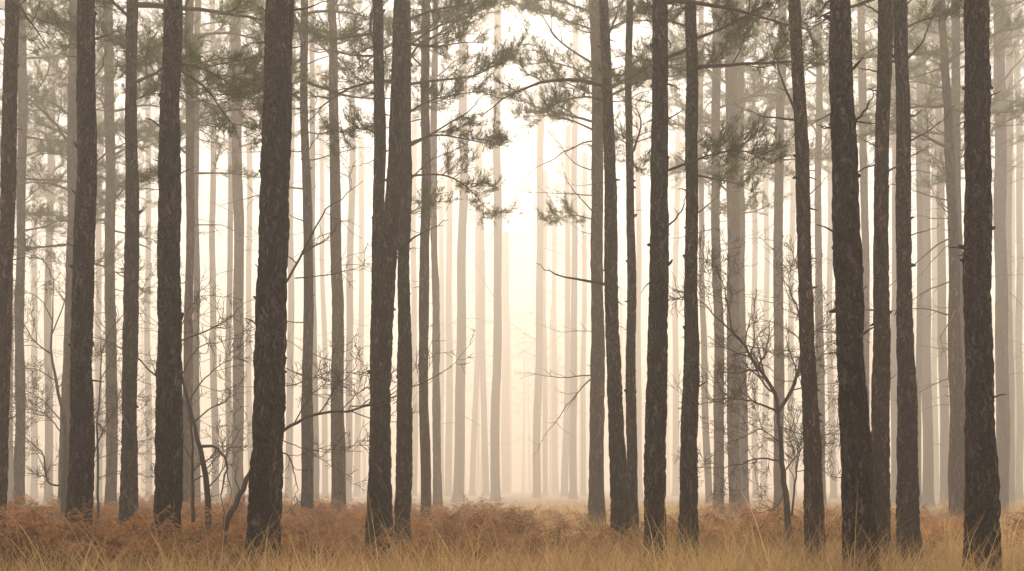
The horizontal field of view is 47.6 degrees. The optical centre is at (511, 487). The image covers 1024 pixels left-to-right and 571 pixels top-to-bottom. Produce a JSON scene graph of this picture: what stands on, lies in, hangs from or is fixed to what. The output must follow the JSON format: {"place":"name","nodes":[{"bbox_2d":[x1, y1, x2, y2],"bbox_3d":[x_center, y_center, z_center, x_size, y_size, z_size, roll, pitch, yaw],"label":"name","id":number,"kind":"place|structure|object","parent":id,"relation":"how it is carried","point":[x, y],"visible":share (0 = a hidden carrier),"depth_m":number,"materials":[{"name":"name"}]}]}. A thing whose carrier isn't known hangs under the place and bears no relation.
{"place":"outdoors","nodes":[
{"label":"outdoors","id":0,"kind":"place"},
{"bbox_2d":[0,0,1023,488],"label":"sky","id":1,"kind":"structure","parent":0,"point":[520,151],"materials":[{"name":"white"}]},
{"bbox_2d":[0,479,1023,570],"bbox_3d":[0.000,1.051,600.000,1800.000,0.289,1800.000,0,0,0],"label":"ground","id":2,"kind":"structure","parent":0,"point":[518,495],"depth_m":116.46,"materials":[{"name":"brown plant"}]},
{"bbox_2d":[0,0,67,502],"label":"pine tree","id":3,"kind":"object","parent":2,"relation":"on","point":[10,479],"visible":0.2,"depth_m":55.90,"materials":[{"name":"grey plant"}]},
{"bbox_2d":[0,0,76,530],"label":"pine tree","id":4,"kind":"object","parent":2,"relation":"on","point":[14,15],"visible":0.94,"depth_m":13.43,"materials":[{"name":"brown plant"}]},
{"bbox_2d":[15,41,67,497],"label":"pine tree","id":5,"kind":"object","parent":2,"relation":"on","point":[34,461],"visible":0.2,"depth_m":115.76,"materials":[{"name":"grey plant"}]},
{"bbox_2d":[0,0,118,506],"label":"pine tree","id":6,"kind":"object","parent":2,"relation":"on","point":[19,479],"visible":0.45,"depth_m":31.91,"materials":[{"name":"grey plant"}]},
{"bbox_2d":[0,0,118,503],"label":"pine tree","id":7,"kind":"object","parent":2,"relation":"on","point":[48,488],"visible":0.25,"depth_m":75.83,"materials":[{"name":"grey plant"}]},
{"bbox_2d":[0,0,158,505],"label":"pine tree","id":8,"kind":"object","parent":2,"relation":"on","point":[70,132],"visible":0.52,"depth_m":29.95,"materials":[{"name":"grey plant"}]},
{"bbox_2d":[8,225,154,520],"bbox_3d":[-7.596,-1.464,19.424,2.439,5.470,3.362,0,0,43],"label":"bare sapling","id":9,"kind":"object","parent":2,"relation":"on","point":[63,485],"visible":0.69,"depth_m":18.98,"materials":[{"name":"brown plant"}]},
{"bbox_2d":[40,0,135,537],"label":"pine tree","id":10,"kind":"object","parent":2,"relation":"on","point":[80,479],"visible":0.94,"depth_m":11.91,"materials":[{"name":"brown plant"}]},
{"bbox_2d":[55,1,147,499],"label":"pine tree","id":11,"kind":"object","parent":2,"relation":"on","point":[98,308],"visible":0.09,"depth_m":103.73,"materials":[{"name":"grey plant"}]},
{"bbox_2d":[27,0,196,509],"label":"pine tree","id":12,"kind":"object","parent":2,"relation":"on","point":[109,110],"visible":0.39,"depth_m":31.84,"materials":[{"name":"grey plant"}]},
{"bbox_2d":[92,250,183,519],"bbox_3d":[-5.664,-1.176,17.255,1.008,4.886,1.653,0,0,44],"label":"bare sapling","id":13,"kind":"object","parent":2,"relation":"on","point":[97,447],"visible":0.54,"depth_m":16.93,"materials":[{"name":"brown plant"}]},
{"bbox_2d":[95,22,185,498],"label":"pine tree","id":14,"kind":"object","parent":2,"relation":"on","point":[148,484],"visible":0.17,"depth_m":111.78,"materials":[{"name":"grey plant"}]},
{"bbox_2d":[26,0,328,536],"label":"pine tree","id":15,"kind":"object","parent":2,"relation":"on","point":[129,407],"visible":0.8,"depth_m":15.71,"materials":[{"name":"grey plant"}]},
{"bbox_2d":[59,0,312,535],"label":"pine tree","id":16,"kind":"object","parent":2,"relation":"on","point":[168,443],"visible":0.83,"depth_m":11.55,"materials":[{"name":"brown plant"}]},
{"bbox_2d":[121,0,262,505],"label":"pine tree","id":17,"kind":"object","parent":2,"relation":"on","point":[196,395],"visible":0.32,"depth_m":43.87,"materials":[{"name":"grey plant"}]},
{"bbox_2d":[130,268,255,533],"bbox_3d":[-3.544,-0.740,13.540,1.786,4.080,2.011,0,0,-15],"label":"bare sapling","id":18,"kind":"object","parent":2,"relation":"on","point":[205,476],"visible":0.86,"depth_m":13.58,"materials":[{"name":"brown plant"}]},
{"bbox_2d":[95,0,296,509],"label":"pine tree","id":19,"kind":"object","parent":2,"relation":"on","point":[191,127],"visible":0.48,"depth_m":27.91,"materials":[{"name":"brown plant"}]},
{"bbox_2d":[138,0,295,501],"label":"pine tree","id":20,"kind":"object","parent":2,"relation":"on","point":[213,385],"visible":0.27,"depth_m":79.87,"materials":[{"name":"grey plant"}]},
{"bbox_2d":[150,0,298,511],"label":"pine tree","id":21,"kind":"object","parent":2,"relation":"on","point":[238,214],"visible":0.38,"depth_m":43.80,"materials":[{"name":"brown plant"}]},
{"bbox_2d":[222,449,248,546],"bbox_3d":[-2.833,0.435,11.607,0.311,1.673,0.507,0,0,25],"label":"bare sapling","id":22,"kind":"object","parent":2,"relation":"on","point":[233,508],"visible":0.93,"depth_m":11.53,"materials":[{"name":"brown plant"}]},
{"bbox_2d":[162,0,321,500],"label":"pine tree","id":23,"kind":"object","parent":2,"relation":"on","point":[229,283],"visible":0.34,"depth_m":75.87,"materials":[{"name":"grey plant"}]},
{"bbox_2d":[209,70,287,497],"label":"pine tree","id":24,"kind":"object","parent":2,"relation":"on","point":[248,298],"visible":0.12,"depth_m":119.73,"materials":[{"name":"grey plant"}]},
{"bbox_2d":[245,0,329,570],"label":"pine tree","id":25,"kind":"object","parent":2,"relation":"on","point":[265,482],"visible":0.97,"depth_m":10.37,"materials":[{"name":"brown plant"}]},
{"bbox_2d":[250,1,324,499],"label":"pine tree","id":26,"kind":"object","parent":2,"relation":"on","point":[289,398],"visible":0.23,"depth_m":95.84,"materials":[{"name":"grey plant"}]},
{"bbox_2d":[196,0,432,516],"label":"pine tree","id":27,"kind":"object","parent":2,"relation":"on","point":[307,477],"visible":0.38,"depth_m":23.87,"materials":[{"name":"grey plant"}]},
{"bbox_2d":[289,0,350,501],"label":"pine tree","id":28,"kind":"object","parent":2,"relation":"on","point":[316,478],"visible":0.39,"depth_m":67.89,"materials":[{"name":"grey plant"}]},
{"bbox_2d":[235,0,417,519],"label":"pine tree","id":29,"kind":"object","parent":2,"relation":"on","point":[337,431],"visible":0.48,"depth_m":27.89,"materials":[{"name":"brown plant"}]},
{"bbox_2d":[308,92,347,496],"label":"pine tree","id":30,"kind":"object","parent":2,"relation":"on","point":[324,493],"visible":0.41,"depth_m":131.42,"materials":[{"name":"grey plant"}]},
{"bbox_2d":[302,0,396,500],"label":"pine tree","id":31,"kind":"object","parent":2,"relation":"on","point":[349,304],"visible":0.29,"depth_m":95.81,"materials":[{"name":"grey plant"}]},
{"bbox_2d":[326,137,372,496],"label":"pine tree","id":32,"kind":"object","parent":2,"relation":"on","point":[357,428],"visible":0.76,"depth_m":147.56,"materials":[{"name":"grey plant"}]},
{"bbox_2d":[293,0,420,479],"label":"pine tree","id":33,"kind":"object","parent":2,"relation":"on","point":[377,38],"visible":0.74,"depth_m":14.84,"materials":[{"name":"brown plant"}]},
{"bbox_2d":[248,139,474,517],"bbox_3d":[-1.587,-1.237,12.193,2.377,5.002,1.316,0,0,0],"label":"bare sapling","id":34,"kind":"object","parent":2,"relation":"on","point":[296,422],"visible":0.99,"depth_m":12.21,"materials":[{"name":"brown plant"}]},
{"bbox_2d":[315,0,505,520],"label":"pine tree","id":35,"kind":"object","parent":2,"relation":"on","point":[424,428],"visible":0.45,"depth_m":23.94,"materials":[{"name":"brown plant"}]},
{"bbox_2d":[292,0,542,543],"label":"pine tree","id":36,"kind":"object","parent":2,"relation":"on","point":[403,477],"visible":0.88,"depth_m":15.69,"materials":[{"name":"brown plant"}]},
{"bbox_2d":[410,114,448,495],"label":"pine tree","id":37,"kind":"object","parent":2,"relation":"on","point":[414,319],"visible":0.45,"depth_m":139.56,"materials":[{"name":"grey plant"}]},
{"bbox_2d":[360,0,499,562],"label":"pine tree","id":38,"kind":"object","parent":2,"relation":"on","point":[379,489],"visible":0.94,"depth_m":13.80,"materials":[{"name":"brown plant"}]},
{"bbox_2d":[385,0,496,510],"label":"pine tree","id":39,"kind":"object","parent":2,"relation":"on","point":[436,436],"visible":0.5,"depth_m":43.88,"materials":[{"name":"brown plant"}]},
{"bbox_2d":[429,186,474,494],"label":"pine tree","id":40,"kind":"object","parent":2,"relation":"on","point":[441,281],"visible":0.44,"depth_m":171.62,"materials":[{"name":"grey plant"}]},
{"bbox_2d":[431,137,493,495],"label":"pine tree","id":41,"kind":"object","parent":2,"relation":"on","point":[449,405],"visible":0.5,"depth_m":147.82,"materials":[{"name":"grey plant"}]},
{"bbox_2d":[429,8,517,501],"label":"pine tree","id":42,"kind":"object","parent":2,"relation":"on","point":[459,469],"visible":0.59,"depth_m":87.76,"materials":[{"name":"grey plant"}]},
{"bbox_2d":[440,126,520,496],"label":"pine tree","id":43,"kind":"object","parent":2,"relation":"on","point":[483,396],"visible":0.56,"depth_m":143.68,"materials":[{"name":"grey plant"}]},
{"bbox_2d":[442,158,522,495],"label":"pine tree","id":44,"kind":"object","parent":2,"relation":"on","point":[472,488],"visible":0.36,"depth_m":155.77,"materials":[{"name":"grey plant"}]},
{"bbox_2d":[457,0,533,500],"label":"pine tree","id":45,"kind":"object","parent":2,"relation":"on","point":[495,493],"visible":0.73,"depth_m":91.91,"materials":[{"name":"grey plant"}]},
{"bbox_2d":[13,279,995,493],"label":"distant wood","id":46,"kind":"object","parent":2,"relation":"on","point":[479,484],"visible":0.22,"depth_m":239.69,"materials":[{"name":"grey wood"}]},
{"bbox_2d":[470,232,551,493],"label":"pine tree","id":47,"kind":"object","parent":2,"relation":"on","point":[506,328],"visible":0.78,"depth_m":203.42,"materials":[{"name":"grey plant"}]},
{"bbox_2d":[0,488,1023,570],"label":"bracken","id":48,"kind":"object","parent":2,"relation":"on","point":[30,520],"visible":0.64,"depth_m":14.33,"materials":[{"name":"brown plant"}]},
{"bbox_2d":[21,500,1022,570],"bbox_3d":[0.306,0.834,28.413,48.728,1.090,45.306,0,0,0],"label":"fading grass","id":49,"kind":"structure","parent":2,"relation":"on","point":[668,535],"depth_m":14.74,"materials":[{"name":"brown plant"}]},
{"bbox_2d":[507,170,564,495],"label":"pine tree","id":50,"kind":"object","parent":2,"relation":"on","point":[545,438],"visible":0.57,"depth_m":163.84,"materials":[{"name":"grey plant"}]},
{"bbox_2d":[504,53,582,497],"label":"pine tree","id":51,"kind":"object","parent":2,"relation":"on","point":[539,361],"visible":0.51,"depth_m":119.67,"materials":[{"name":"grey plant"}]},
{"bbox_2d":[511,210,588,494],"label":"pine tree","id":52,"kind":"object","parent":2,"relation":"on","point":[555,446],"visible":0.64,"depth_m":187.68,"materials":[{"name":"grey plant"}]},
{"bbox_2d":[451,0,651,556],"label":"pine tree","id":53,"kind":"object","parent":2,"relation":"on","point":[618,479],"visible":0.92,"depth_m":15.68,"materials":[{"name":"brown plant"}]},
{"bbox_2d":[535,125,586,496],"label":"pine tree","id":54,"kind":"object","parent":2,"relation":"on","point":[564,492],"visible":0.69,"depth_m":143.58,"materials":[{"name":"grey plant"}]},
{"bbox_2d":[550,152,603,495],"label":"pine tree","id":55,"kind":"object","parent":2,"relation":"on","point":[584,176],"visible":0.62,"depth_m":155.60,"materials":[{"name":"grey plant"}]},
{"bbox_2d":[543,25,621,498],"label":"pine tree","id":56,"kind":"object","parent":2,"relation":"on","point":[573,494],"visible":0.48,"depth_m":111.77,"materials":[{"name":"grey plant"}]},
{"bbox_2d":[497,0,718,532],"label":"pine tree","id":57,"kind":"object","parent":2,"relation":"on","point":[596,500],"visible":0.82,"depth_m":23.86,"materials":[{"name":"brown plant"}]},
{"bbox_2d":[619,93,678,497],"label":"pine tree","id":58,"kind":"object","parent":2,"relation":"on","point":[637,153],"visible":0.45,"depth_m":131.82,"materials":[{"name":"grey plant"}]},
{"bbox_2d":[593,0,716,537],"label":"pine tree","id":59,"kind":"object","parent":2,"relation":"on","point":[630,390],"visible":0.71,"depth_m":16.82,"materials":[{"name":"brown plant"}]},
{"bbox_2d":[646,134,704,495],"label":"pine tree","id":60,"kind":"object","parent":2,"relation":"on","point":[676,421],"visible":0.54,"depth_m":147.55,"materials":[{"name":"grey plant"}]},
{"bbox_2d":[636,0,776,504],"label":"pine tree","id":61,"kind":"object","parent":2,"relation":"on","point":[705,428],"visible":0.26,"depth_m":63.77,"materials":[{"name":"grey plant"}]},
{"bbox_2d":[587,0,828,564],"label":"pine tree","id":62,"kind":"object","parent":2,"relation":"on","point":[688,480],"visible":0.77,"depth_m":13.77,"materials":[{"name":"brown plant"}]},
{"bbox_2d":[603,0,828,570],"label":"pine tree","id":63,"kind":"object","parent":2,"relation":"on","point":[654,478],"visible":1,"depth_m":11.92,"materials":[{"name":"brown plant"}]},
{"bbox_2d":[647,0,795,517],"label":"pine tree","id":64,"kind":"object","parent":2,"relation":"on","point":[716,207],"visible":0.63,"depth_m":35.84,"materials":[{"name":"grey plant"}]},
{"bbox_2d":[632,0,827,568],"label":"pine tree","id":65,"kind":"object","parent":2,"relation":"on","point":[813,502],"visible":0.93,"depth_m":12.69,"materials":[{"name":"brown plant"}]},
{"bbox_2d":[673,0,809,508],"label":"pine tree","id":66,"kind":"object","parent":2,"relation":"on","point":[743,443],"visible":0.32,"depth_m":45.84,"materials":[{"name":"grey plant"}]},
{"bbox_2d":[668,0,831,514],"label":"pine tree","id":67,"kind":"object","parent":2,"relation":"on","point":[733,224],"visible":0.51,"depth_m":35.80,"materials":[{"name":"grey plant"}]},
{"bbox_2d":[722,75,794,497],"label":"pine tree","id":68,"kind":"object","parent":2,"relation":"on","point":[754,289],"visible":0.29,"depth_m":124.01,"materials":[{"name":"grey plant"}]},
{"bbox_2d":[646,224,872,558],"bbox_3d":[3.139,-1.063,14.843,3.693,4.427,2.267,0,0,-25],"label":"bare sapling","id":69,"kind":"object","parent":2,"relation":"on","point":[759,368],"visible":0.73,"depth_m":14.34,"materials":[{"name":"brown plant"}]},
{"bbox_2d":[746,122,795,496],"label":"pine tree","id":70,"kind":"object","parent":2,"relation":"on","point":[763,479],"visible":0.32,"depth_m":139.72,"materials":[{"name":"grey plant"}]},
{"bbox_2d":[747,82,823,497],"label":"pine tree","id":71,"kind":"object","parent":2,"relation":"on","point":[791,282],"visible":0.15,"depth_m":127.96,"materials":[{"name":"grey plant"}]},
{"bbox_2d":[720,0,867,510],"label":"pine tree","id":72,"kind":"object","parent":2,"relation":"on","point":[778,371],"visible":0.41,"depth_m":37.97,"materials":[{"name":"grey plant"}]},
{"bbox_2d":[744,0,877,507],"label":"pine tree","id":73,"kind":"object","parent":2,"relation":"on","point":[818,92],"visible":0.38,"depth_m":47.88,"materials":[{"name":"grey plant"}]},
{"bbox_2d":[774,0,879,570],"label":"pine tree","id":74,"kind":"object","parent":2,"relation":"on","point":[856,456],"visible":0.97,"depth_m":8.90,"materials":[{"name":"brown plant"}]},
{"bbox_2d":[805,24,874,498],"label":"pine tree","id":75,"kind":"object","parent":2,"relation":"on","point":[833,488],"visible":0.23,"depth_m":111.86,"materials":[{"name":"grey plant"}]},
{"bbox_2d":[775,0,936,425],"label":"pine tree","id":76,"kind":"object","parent":2,"relation":"on","point":[863,100],"visible":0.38,"depth_m":43.90,"materials":[{"name":"brown plant"}]},
{"bbox_2d":[822,0,938,503],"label":"pine tree","id":77,"kind":"object","parent":2,"relation":"on","point":[893,384],"visible":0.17,"depth_m":71.76,"materials":[{"name":"grey plant"}]},
{"bbox_2d":[772,0,1005,570],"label":"pine tree","id":78,"kind":"object","parent":2,"relation":"on","point":[907,485],"visible":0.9,"depth_m":13.05,"materials":[{"name":"brown plant"}]},
{"bbox_2d":[851,0,933,565],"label":"pine tree","id":79,"kind":"object","parent":2,"relation":"on","point":[881,378],"visible":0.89,"depth_m":12.32,"materials":[{"name":"brown plant"}]},
{"bbox_2d":[854,0,963,507],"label":"pine tree","id":80,"kind":"object","parent":2,"relation":"on","point":[928,474],"visible":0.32,"depth_m":63.76,"materials":[{"name":"grey plant"}]},
{"bbox_2d":[857,0,964,507],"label":"pine tree","id":81,"kind":"object","parent":2,"relation":"on","point":[919,354],"visible":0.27,"depth_m":55.84,"materials":[{"name":"grey plant"}]},
{"bbox_2d":[803,0,1023,521],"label":"pine tree","id":82,"kind":"object","parent":2,"relation":"on","point":[956,472],"visible":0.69,"depth_m":23.86,"materials":[{"name":"brown plant"}]},
{"bbox_2d":[914,66,963,497],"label":"pine tree","id":83,"kind":"object","parent":2,"relation":"on","point":[934,371],"visible":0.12,"depth_m":123.72,"materials":[{"name":"grey plant"}]},
{"bbox_2d":[857,0,1023,417],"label":"pine tree","id":84,"kind":"object","parent":2,"relation":"on","point":[956,87],"visible":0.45,"depth_m":31.97,"materials":[{"name":"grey plant"}]},
{"bbox_2d":[875,0,1006,505],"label":"pine tree","id":85,"kind":"object","parent":2,"relation":"on","point":[943,370],"visible":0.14,"depth_m":71.82,"materials":[{"name":"grey plant"}]},
{"bbox_2d":[910,0,1023,514],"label":"pine tree","id":86,"kind":"object","parent":2,"relation":"on","point":[1000,184],"visible":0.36,"depth_m":43.80,"materials":[{"name":"grey plant"}]},
{"bbox_2d":[948,0,1006,570],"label":"pine tree","id":87,"kind":"object","parent":2,"relation":"on","point":[982,479],"visible":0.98,"depth_m":9.31,"materials":[{"name":"brown plant"}]},
{"bbox_2d":[950,0,1023,504],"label":"pine tree","id":88,"kind":"object","parent":2,"relation":"on","point":[1009,66],"visible":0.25,"depth_m":71.78,"materials":[{"name":"grey plant"}]},
{"bbox_2d":[962,0,1023,499],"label":"pine tree","id":89,"kind":"object","parent":2,"relation":"on","point":[1018,346],"visible":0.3,"depth_m":91.76,"materials":[{"name":"grey plant"}]},
{"bbox_2d":[992,93,1023,485],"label":"pine tree","id":90,"kind":"object","parent":2,"relation":"on","point":[1013,254],"visible":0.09,"depth_m":131.75,"materials":[{"name":"grey plant"}]}
]}

